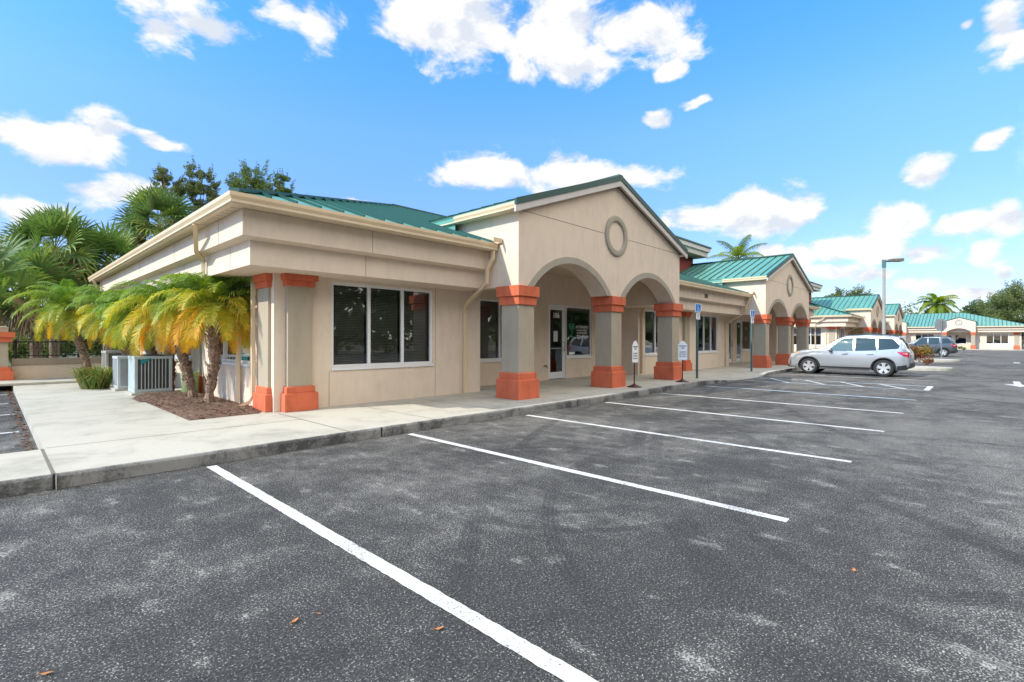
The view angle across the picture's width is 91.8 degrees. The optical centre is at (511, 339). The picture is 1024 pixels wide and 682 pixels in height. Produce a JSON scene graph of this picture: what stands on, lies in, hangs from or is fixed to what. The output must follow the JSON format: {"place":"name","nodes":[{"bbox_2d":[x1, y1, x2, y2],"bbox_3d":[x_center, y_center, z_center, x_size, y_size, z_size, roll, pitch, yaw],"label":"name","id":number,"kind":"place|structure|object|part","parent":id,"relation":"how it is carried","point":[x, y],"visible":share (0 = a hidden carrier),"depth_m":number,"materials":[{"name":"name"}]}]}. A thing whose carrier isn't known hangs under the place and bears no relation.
{"place":"outdoors","nodes":[
{"label":"outdoors","id":0,"kind":"place"},
{"bbox_2d":[60,364,112,389],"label":"ornamental grass","id":1,"kind":"object","parent":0,"point":[93,378],"depth_m":13.10,"materials":[{"name":"green plant"}]},
{"bbox_2d":[0,361,789,477],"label":"sidewalk","id":2,"kind":"structure","parent":0,"point":[55,430],"depth_m":8.30,"materials":[{"name":"concrete"}]},
{"bbox_2d":[0,326,14,380],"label":"wall pier","id":3,"kind":"structure","parent":2,"relation":"on","point":[6,371],"depth_m":14.97,"materials":[{"name":"orange paint"}]},
{"bbox_2d":[0,377,77,385],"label":"garden kerb","id":4,"kind":"structure","parent":2,"relation":"on","point":[35,381],"depth_m":14.65,"materials":[{"name":"concrete"}]},
{"bbox_2d":[2,278,122,371],"bbox_3d":[-13.571,-0.218,15.246,2.660,3.152,2.787,0,0,-23],"label":"feather palm","id":5,"kind":"object","parent":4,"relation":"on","point":[60,312],"visible":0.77,"depth_m":14.88,"materials":[{"name":"green plant"}]},
{"bbox_2d":[11,339,135,379],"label":"garden wall","id":6,"kind":"structure","parent":2,"relation":"on","point":[32,368],"depth_m":15.88,"materials":[{"name":"beige paint"}]},
{"bbox_2d":[66,287,134,354],"bbox_3d":[-11.232,-0.079,14.113,2.358,2.888,2.255,0,0,44],"label":"feather palm","id":7,"kind":"object","parent":2,"relation":"on","point":[94,327],"visible":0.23,"depth_m":13.71,"materials":[{"name":"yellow plant"}]},
{"bbox_2d":[109,355,129,390],"bbox_3d":[-10.122,0.871,13.231,0.860,0.915,0.860,0,0,44],"label":"air conditioner","id":8,"kind":"object","parent":2,"relation":"on","point":[120,372],"visible":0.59,"depth_m":12.81,"materials":[{"name":"metal"}]},
{"bbox_2d":[101,349,139,384],"bbox_3d":[-11.734,0.818,14.873,0.920,1.015,0.920,0,0,44],"label":"air conditioner","id":9,"kind":"object","parent":2,"relation":"on","point":[107,358],"visible":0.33,"depth_m":14.43,"materials":[{"name":"metal"}]},
{"bbox_2d":[90,288,162,353],"bbox_3d":[-9.109,0.045,12.155,2.043,2.551,1.989,0,0,-27],"label":"feather palm","id":10,"kind":"object","parent":2,"relation":"on","point":[121,318],"visible":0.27,"depth_m":11.78,"materials":[{"name":"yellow plant"}]},
{"bbox_2d":[125,354,174,395],"bbox_3d":[-8.944,0.854,12.264,0.880,0.955,0.880,0,0,44],"label":"air conditioner","id":11,"kind":"object","parent":2,"relation":"on","point":[149,373],"visible":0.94,"depth_m":11.99,"materials":[{"name":"metal"}]},
{"bbox_2d":[132,390,260,419],"bbox_3d":[-6.662,1.294,10.311,4.950,0.090,1.425,0,0,44],"label":"mulch bed","id":12,"kind":"object","parent":2,"relation":"on","point":[244,411],"visible":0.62,"depth_m":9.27,"materials":[{"name":"brown wood"}]},
{"bbox_2d":[111,293,188,389],"bbox_3d":[-8.607,0.082,12.229,1.846,2.474,2.155,0,0,44],"label":"feather palm","id":13,"kind":"object","parent":12,"relation":"on","point":[174,362],"visible":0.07,"depth_m":12.12,"materials":[{"name":"green plant"}]},
{"bbox_2d":[101,274,208,397],"bbox_3d":[-7.266,-0.072,10.543,2.366,2.797,2.390,0,0,44],"label":"feather palm","id":14,"kind":"object","parent":12,"relation":"on","point":[165,329],"visible":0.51,"depth_m":10.22,"materials":[{"name":"green plant"}]},
{"bbox_2d":[181,371,198,392],"bbox_3d":[-7.697,1.046,11.864,0.370,0.535,0.370,0,0,44],"label":"utility cover","id":15,"kind":"object","parent":12,"relation":"on","point":[195,377],"visible":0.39,"depth_m":11.80,"materials":[{"name":"green metal"}]},
{"bbox_2d":[142,271,255,402],"bbox_3d":[-5.953,0.011,9.892,2.277,2.628,2.347,0,0,44],"label":"feather palm","id":16,"kind":"object","parent":12,"relation":"on","point":[215,315],"visible":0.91,"depth_m":9.61,"materials":[{"name":"green plant"}]},
{"bbox_2d":[88,174,819,412],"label":"office building","id":17,"kind":"structure","parent":2,"relation":"on","point":[359,301],"depth_m":11.61,"materials":[{"name":"beige paint"}]},
{"bbox_2d":[172,345,190,359],"bbox_3d":[-9.145,-0.307,13.712,2.470,1.705,0.190,0,0,44],"label":"window","id":18,"kind":"structure","parent":17,"relation":"in","point":[172,345],"depth_m":13.18,"materials":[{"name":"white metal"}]},
{"bbox_2d":[208,282,249,366],"bbox_3d":[-6.144,-0.300,10.860,2.650,1.705,0.190,0,0,44],"label":"window","id":19,"kind":"structure","parent":17,"relation":"in","point":[245,351],"depth_m":10.39,"materials":[{"name":"white glass"}]},
{"bbox_2d":[331,282,433,370],"bbox_3d":[-2.776,-0.258,10.840,0.190,1.775,2.530,0,0,44],"label":"window","id":20,"kind":"structure","parent":17,"relation":"in","point":[407,346],"depth_m":10.82,"materials":[{"name":"white metal"}]},
{"bbox_2d":[480,299,501,362],"bbox_3d":[-0.413,-0.243,14.822,0.190,1.835,1.700,0,0,44],"label":"window","id":21,"kind":"structure","parent":17,"relation":"in","point":[486,345],"depth_m":14.69,"materials":[{"name":"glass"}]},
{"bbox_2d":[548,304,564,379],"bbox_3d":[1.504,0.098,16.811,0.162,2.510,0.935,0,0,44],"label":"door","id":22,"kind":"structure","parent":17,"relation":"in","point":[551,375],"depth_m":16.98,"materials":[{"name":"white metal"}]},
{"bbox_2d":[566,306,592,358],"bbox_3d":[2.390,-0.237,17.732,0.135,1.835,1.560,0,0,44],"label":"window","id":23,"kind":"structure","parent":17,"relation":"in","point":[570,356],"depth_m":17.81,"materials":[{"name":"white glass"}]},
{"bbox_2d":[645,310,656,355],"bbox_3d":[5.955,-0.240,20.028,0.190,1.775,2.580,0,0,44],"label":"window","id":24,"kind":"structure","parent":17,"relation":"in","point":[647,320],"depth_m":19.70,"materials":[{"name":"white metal"}]},
{"bbox_2d":[698,315,718,352],"bbox_3d":[9.220,-0.233,23.464,0.190,1.775,2.440,0,0,44],"label":"window","id":25,"kind":"structure","parent":17,"relation":"in","point":[711,325],"depth_m":23.72,"materials":[{"name":"white metal"}]},
{"bbox_2d":[729,320,732,362],"bbox_3d":[12.304,0.151,28.175,0.162,2.450,1.000,0,0,44],"label":"door","id":26,"kind":"structure","parent":17,"relation":"in","point":[731,342],"depth_m":28.46,"materials":[{"name":"white metal"}]},
{"bbox_2d":[737,320,741,361],"bbox_3d":[13.422,0.123,29.351,0.162,2.510,0.935,0,0,44],"label":"door","id":27,"kind":"structure","parent":17,"relation":"in","point":[738,321],"depth_m":29.60,"materials":[{"name":"white metal"}]},
{"bbox_2d":[742,320,750,350],"bbox_3d":[14.307,-0.212,30.273,0.135,1.835,1.560,0,0,44],"label":"window","id":28,"kind":"structure","parent":17,"relation":"in","point":[749,349],"depth_m":30.81,"materials":[{"name":"white metal"}]},
{"bbox_2d":[627,341,641,387],"bbox_3d":[3.461,0.700,14.023,0.420,1.315,0.420,0,0,44],"label":"stand sign","id":29,"kind":"object","parent":2,"relation":"on","point":[634,354],"visible":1,"depth_m":13.97,"materials":[{"name":"white metal"}]},
{"bbox_2d":[676,341,688,381],"bbox_3d":[5.418,0.704,15.763,0.420,1.315,0.420,0,0,44],"label":"stand sign","id":30,"kind":"object","parent":2,"relation":"on","point":[682,350],"visible":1,"depth_m":15.73,"materials":[{"name":"white metal"}]},
{"bbox_2d":[695,303,700,378],"bbox_3d":[6.519,0.084,17.441,0.300,2.660,0.100,0,0,-33],"label":"disabled parking sign","id":31,"kind":"object","parent":2,"relation":"on","point":[697,308],"visible":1,"depth_m":17.41,"materials":[{"name":"blue metal"}]},
{"bbox_2d":[750,310,754,370],"bbox_3d":[10.278,0.092,21.250,0.300,2.660,0.098,0,0,-37],"label":"disabled parking sign","id":32,"kind":"object","parent":2,"relation":"on","point":[752,313],"visible":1,"depth_m":21.23,"materials":[{"name":"blue metal"}]},
{"bbox_2d":[0,349,1023,681],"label":"parking lot","id":33,"kind":"structure","parent":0,"point":[912,513],"depth_m":3.53,"materials":[{"name":"grey asphalt"}]},
{"bbox_2d":[2,389,33,450],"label":"leaf litter","id":34,"kind":"object","parent":33,"relation":"on","point":[18,423],"visible":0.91,"depth_m":8.55,"materials":[{"name":"brown plant"}]},
{"bbox_2d":[0,234,61,351],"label":"fan palm","id":35,"kind":"object","parent":33,"relation":"on","point":[10,271],"visible":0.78,"depth_m":17.87,"materials":[{"name":"green plant"}]},
{"bbox_2d":[0,240,92,357],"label":"fan palm","id":36,"kind":"object","parent":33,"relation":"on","point":[38,259],"visible":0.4,"depth_m":19.67,"materials":[{"name":"green plant"}]},
{"bbox_2d":[0,202,124,357],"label":"fan palm","id":37,"kind":"object","parent":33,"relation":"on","point":[37,226],"visible":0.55,"depth_m":21.72,"materials":[{"name":"green plant"}]},
{"bbox_2d":[0,367,800,497],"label":"kerb","id":38,"kind":"structure","parent":33,"relation":"on","point":[26,484],"depth_m":6.43,"materials":[{"name":"concrete"}]},
{"bbox_2d":[53,386,665,488],"bbox_3d":[-0.050,1.427,9.591,0.064,0.145,12.984,0,0,44],"label":"kerb joint","id":39,"kind":"object","parent":38,"relation":"on","point":[54,481],"visible":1,"depth_m":4.92,"materials":[{"name":"black concrete"}]},
{"bbox_2d":[207,465,597,681],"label":"parking line","id":40,"kind":"object","parent":33,"relation":"on","point":[546,661],"visible":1,"depth_m":2.87,"materials":[{"name":"white paint"}]},
{"bbox_2d":[408,433,788,521],"bbox_3d":[0.336,1.497,5.960,5.380,0.001,0.120,0,0,44],"label":"parking line","id":41,"kind":"object","parent":33,"relation":"on","point":[770,516],"visible":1,"depth_m":5.11,"materials":[{"name":"white paint"}]},
{"bbox_2d":[527,415,851,462],"bbox_3d":[2.228,1.501,7.929,5.350,0.001,0.120,0,0,44],"label":"parking line","id":42,"kind":"object","parent":33,"relation":"on","point":[703,440],"visible":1,"depth_m":7.27,"materials":[{"name":"white paint"}]},
{"bbox_2d":[605,402,883,431],"bbox_3d":[4.157,1.505,9.945,5.330,0.001,0.121,0,0,44],"label":"parking line","id":43,"kind":"object","parent":33,"relation":"on","point":[752,417],"visible":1,"depth_m":9.40,"materials":[{"name":"white paint"}]},
{"bbox_2d":[661,393,903,413],"bbox_3d":[6.058,1.509,11.945,5.330,0.001,0.119,0,0,44],"label":"parking line","id":44,"kind":"object","parent":33,"relation":"on","point":[784,403],"visible":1,"depth_m":11.62,"materials":[{"name":"white paint"}]},
{"bbox_2d":[711,386,909,399],"bbox_3d":[8.138,1.513,14.156,5.300,0.001,0.117,0,0,44],"label":"parking line","id":45,"kind":"object","parent":33,"relation":"on","point":[815,393],"visible":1,"depth_m":13.80,"materials":[{"name":"white paint"}]},
{"bbox_2d":[747,380,928,390],"bbox_3d":[10.434,1.518,16.478,5.230,0.001,0.107,0,0,43],"label":"parking line","id":46,"kind":"object","parent":33,"relation":"on","point":[837,385],"visible":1,"depth_m":16.23,"materials":[{"name":"white paint"}]},
{"bbox_2d":[773,378,927,386],"bbox_3d":[11.588,1.520,17.692,5.230,0.001,0.107,0,0,44],"label":"parking line","id":47,"kind":"object","parent":33,"relation":"on","point":[850,382],"visible":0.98,"depth_m":17.38,"materials":[{"name":"white paint"}]},
{"bbox_2d":[788,334,914,376],"bbox_3d":[14.699,0.656,21.691,4.459,1.753,2.117,0,0,44],"label":"parked car","id":48,"kind":"object","parent":33,"relation":"on","point":[883,355],"visible":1,"depth_m":20.68,"materials":[{"name":"silver metal"}]},
{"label":"front side window","id":49,"kind":"part","parent":48,"relation":"part of","materials":[{"name":"blue glass"}]},
{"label":"rear side window","id":50,"kind":"part","parent":48,"relation":"part of","materials":[{"name":"blue glass"}]},
{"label":"quarter window","id":51,"kind":"part","parent":48,"relation":"part of","materials":[{"name":"blue glass"}]},
{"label":"rear window","id":52,"kind":"part","parent":48,"relation":"part of","materials":[{"name":"black glass"}]},
{"bbox_2d":[882,258,903,333],"bbox_3d":[26.417,-2.028,34.500,1.396,7.167,0.440,0,0,0],"label":"lamp post","id":53,"kind":"object","parent":33,"relation":"on","point":[884,291],"visible":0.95,"depth_m":34.43,"materials":[{"name":"grey metal"}]},
{"bbox_2d":[908,344,934,361],"bbox_3d":[23.486,0.794,28.620,1.396,1.105,1.405,0,0,44],"label":"croton bush","id":54,"kind":"object","parent":33,"relation":"on","point":[918,355],"visible":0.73,"depth_m":28.45,"materials":[{"name":"brown plant"}]},
{"bbox_2d":[908,336,957,356],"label":"parked car","id":55,"kind":"object","parent":33,"relation":"on","point":[949,345],"visible":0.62,"depth_m":44.83,"materials":[{"name":"grey paint"}]},
{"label":"front side window","id":56,"kind":"part","parent":55,"relation":"part of","materials":[{"name":"blue glass"}]},
{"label":"rear side window","id":57,"kind":"part","parent":55,"relation":"part of","materials":[{"name":"blue glass"}]},
{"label":"quarter window","id":58,"kind":"part","parent":55,"relation":"part of","materials":[{"name":"blue glass"}]},
{"bbox_2d":[914,358,960,361],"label":"planting island","id":59,"kind":"structure","parent":33,"relation":"on","point":[945,360],"depth_m":33.28,"materials":[{"name":"concrete"}]},
{"bbox_2d":[935,319,946,358],"bbox_3d":[30.831,0.008,35.611,0.868,2.914,0.098,0,0,0],"label":"stop sign","id":60,"kind":"object","parent":59,"relation":"on","point":[941,325],"visible":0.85,"depth_m":35.65,"materials":[{"name":"silver metal"}]},
{"bbox_2d":[1006,381,1023,386],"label":"lane arrow","id":61,"kind":"object","parent":33,"relation":"on","point":[1018,384],"visible":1,"depth_m":16.71,"materials":[{"name":"white paint"}]},
{"bbox_2d":[0,0,1023,337],"label":"sky","id":62,"kind":"structure","parent":0,"point":[845,137],"materials":[{"name":"blue"}]},
{"bbox_2d":[8,344,1023,366],"bbox_3d":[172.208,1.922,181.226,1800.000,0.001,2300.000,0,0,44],"label":"ground","id":63,"kind":"structure","parent":0,"point":[9,364],"depth_m":42.29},
{"bbox_2d":[8,328,48,362],"bbox_3d":[-24.747,0.268,23.700,4.664,2.412,3.241,0,0,15],"label":"bush","id":64,"kind":"object","parent":63,"relation":"on","point":[20,349],"visible":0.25,"depth_m":24.01,"materials":[{"name":"green plant"}]},
{"bbox_2d":[8,330,76,360],"bbox_3d":[-25.321,0.060,25.748,3.842,2.347,3.982,0,0,-7],"label":"bush","id":65,"kind":"object","parent":63,"relation":"on","point":[26,353],"visible":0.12,"depth_m":25.50,"materials":[{"name":"green plant"}]},
{"bbox_2d":[23,325,118,356],"bbox_3d":[-23.599,0.123,26.685,4.721,2.273,2.828,0,0,-37],"label":"bush","id":66,"kind":"object","parent":63,"relation":"on","point":[92,351],"visible":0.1,"depth_m":26.64,"materials":[{"name":"green plant"}]},
{"bbox_2d":[59,218,139,350],"bbox_3d":[-19.688,-2.186,24.020,4.243,7.390,4.340,0,0,-19],"label":"fan palm","id":67,"kind":"object","parent":63,"relation":"on","point":[126,246],"visible":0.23,"depth_m":23.47,"materials":[{"name":"green plant"}]},
{"bbox_2d":[80,320,131,355],"bbox_3d":[-22.756,0.023,28.041,2.730,2.566,3.026,0,0,44],"label":"bush","id":68,"kind":"object","parent":63,"relation":"on","point":[97,342],"visible":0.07,"depth_m":27.15,"materials":[{"name":"green plant"}]},
{"bbox_2d":[109,181,197,256],"bbox_3d":[-20.656,-3.873,29.043,5.314,10.760,5.361,0,0,44],"label":"fan palm","id":69,"kind":"object","parent":63,"relation":"on","point":[138,213],"visible":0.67,"depth_m":28.02,"materials":[{"name":"green plant"}]},
{"bbox_2d":[146,162,189,227],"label":"tree","id":70,"kind":"object","parent":63,"relation":"on","point":[160,176],"visible":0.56,"depth_m":41.69,"materials":[{"name":"green plant"}]},
{"bbox_2d":[179,155,221,211],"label":"tree","id":71,"kind":"object","parent":63,"relation":"on","point":[195,189],"visible":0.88,"depth_m":42.41,"materials":[{"name":"green plant"}]},
{"bbox_2d":[224,159,280,191],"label":"tree","id":72,"kind":"object","parent":63,"relation":"on","point":[255,182],"visible":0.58,"depth_m":47.37,"materials":[{"name":"green plant"}]},
{"bbox_2d":[269,168,297,193],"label":"tree","id":73,"kind":"object","parent":63,"relation":"on","point":[285,178],"visible":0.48,"depth_m":49.68,"materials":[{"name":"green plant"}]},
{"bbox_2d":[824,284,874,296],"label":"tree","id":74,"kind":"object","parent":63,"relation":"on","point":[839,291],"visible":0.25,"depth_m":118.50,"materials":[{"name":"green plant"}]},
{"bbox_2d":[902,301,917,313],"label":"tree","id":75,"kind":"object","parent":63,"relation":"on","point":[910,310],"visible":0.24,"depth_m":128.03,"materials":[{"name":"green plant"}]},
{"bbox_2d":[908,366,952,370],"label":"planting island","id":76,"kind":"structure","parent":63,"relation":"on","point":[926,368],"depth_m":24.11,"materials":[{"name":"concrete"}]},
{"bbox_2d":[922,356,933,364],"bbox_3d":[22.809,1.172,27.174,0.524,0.526,0.684,0,0,44],"label":"croton bush","id":77,"kind":"object","parent":76,"relation":"on","point":[927,361],"visible":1,"depth_m":27.09,"materials":[{"name":"brown plant"}]},
{"bbox_2d":[914,293,959,313],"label":"coconut palm","id":78,"kind":"object","parent":63,"relation":"on","point":[934,305],"visible":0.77,"depth_m":120.94,"materials":[{"name":"green plant"}]},
{"bbox_2d":[953,305,982,315],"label":"tree","id":79,"kind":"object","parent":63,"relation":"on","point":[965,311],"visible":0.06,"depth_m":127.94,"materials":[{"name":"green plant"}]},
{"bbox_2d":[962,296,1006,317],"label":"tree","id":80,"kind":"object","parent":63,"relation":"on","point":[971,309],"visible":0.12,"depth_m":124.52,"materials":[{"name":"green plant"}]},
{"bbox_2d":[973,278,1023,348],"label":"tree","id":81,"kind":"object","parent":63,"relation":"on","point":[1011,297],"visible":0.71,"depth_m":87.03,"materials":[{"name":"green plant"}]},
{"bbox_2d":[707,234,767,260],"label":"coconut palm","id":82,"kind":"object","parent":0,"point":[736,253],"visible":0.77,"depth_m":45.46,"materials":[{"name":"green plant"}]},
{"bbox_2d":[794,281,903,351],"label":"office building","id":83,"kind":"structure","parent":0,"point":[833,318],"depth_m":48.30,"materials":[{"name":"beige paint"}]},
{"bbox_2d":[794,327,821,345],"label":"window","id":84,"kind":"structure","parent":83,"relation":"in","point":[819,328],"depth_m":46.53,"materials":[{"name":"white metal"}]},
{"bbox_2d":[840,328,843,337],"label":"window","id":85,"kind":"structure","parent":83,"relation":"in","point":[841,333],"depth_m":47.17,"materials":[{"name":"white metal"}]},
{"bbox_2d":[902,312,1023,348],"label":"office building","id":86,"kind":"structure","parent":0,"point":[969,330],"depth_m":77.51,"materials":[{"name":"beige paint"}]},
{"bbox_2d":[915,334,933,339],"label":"window","id":87,"kind":"structure","parent":86,"relation":"in","point":[921,335],"depth_m":81.18,"materials":[{"name":"white metal"}]},
{"bbox_2d":[955,334,966,343],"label":"window","id":88,"kind":"structure","parent":86,"relation":"in","point":[955,334],"depth_m":78.57,"materials":[{"name":"white metal"}]},
{"bbox_2d":[986,333,1008,343],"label":"window","id":89,"kind":"structure","parent":86,"relation":"in","point":[1002,334],"depth_m":75.06,"materials":[{"name":"white metal"}]},
{"bbox_2d":[958,349,1023,350],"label":"sidewalk","id":90,"kind":"structure","parent":0,"point":[996,349],"depth_m":73.22,"materials":[{"name":"concrete"}]}
]}

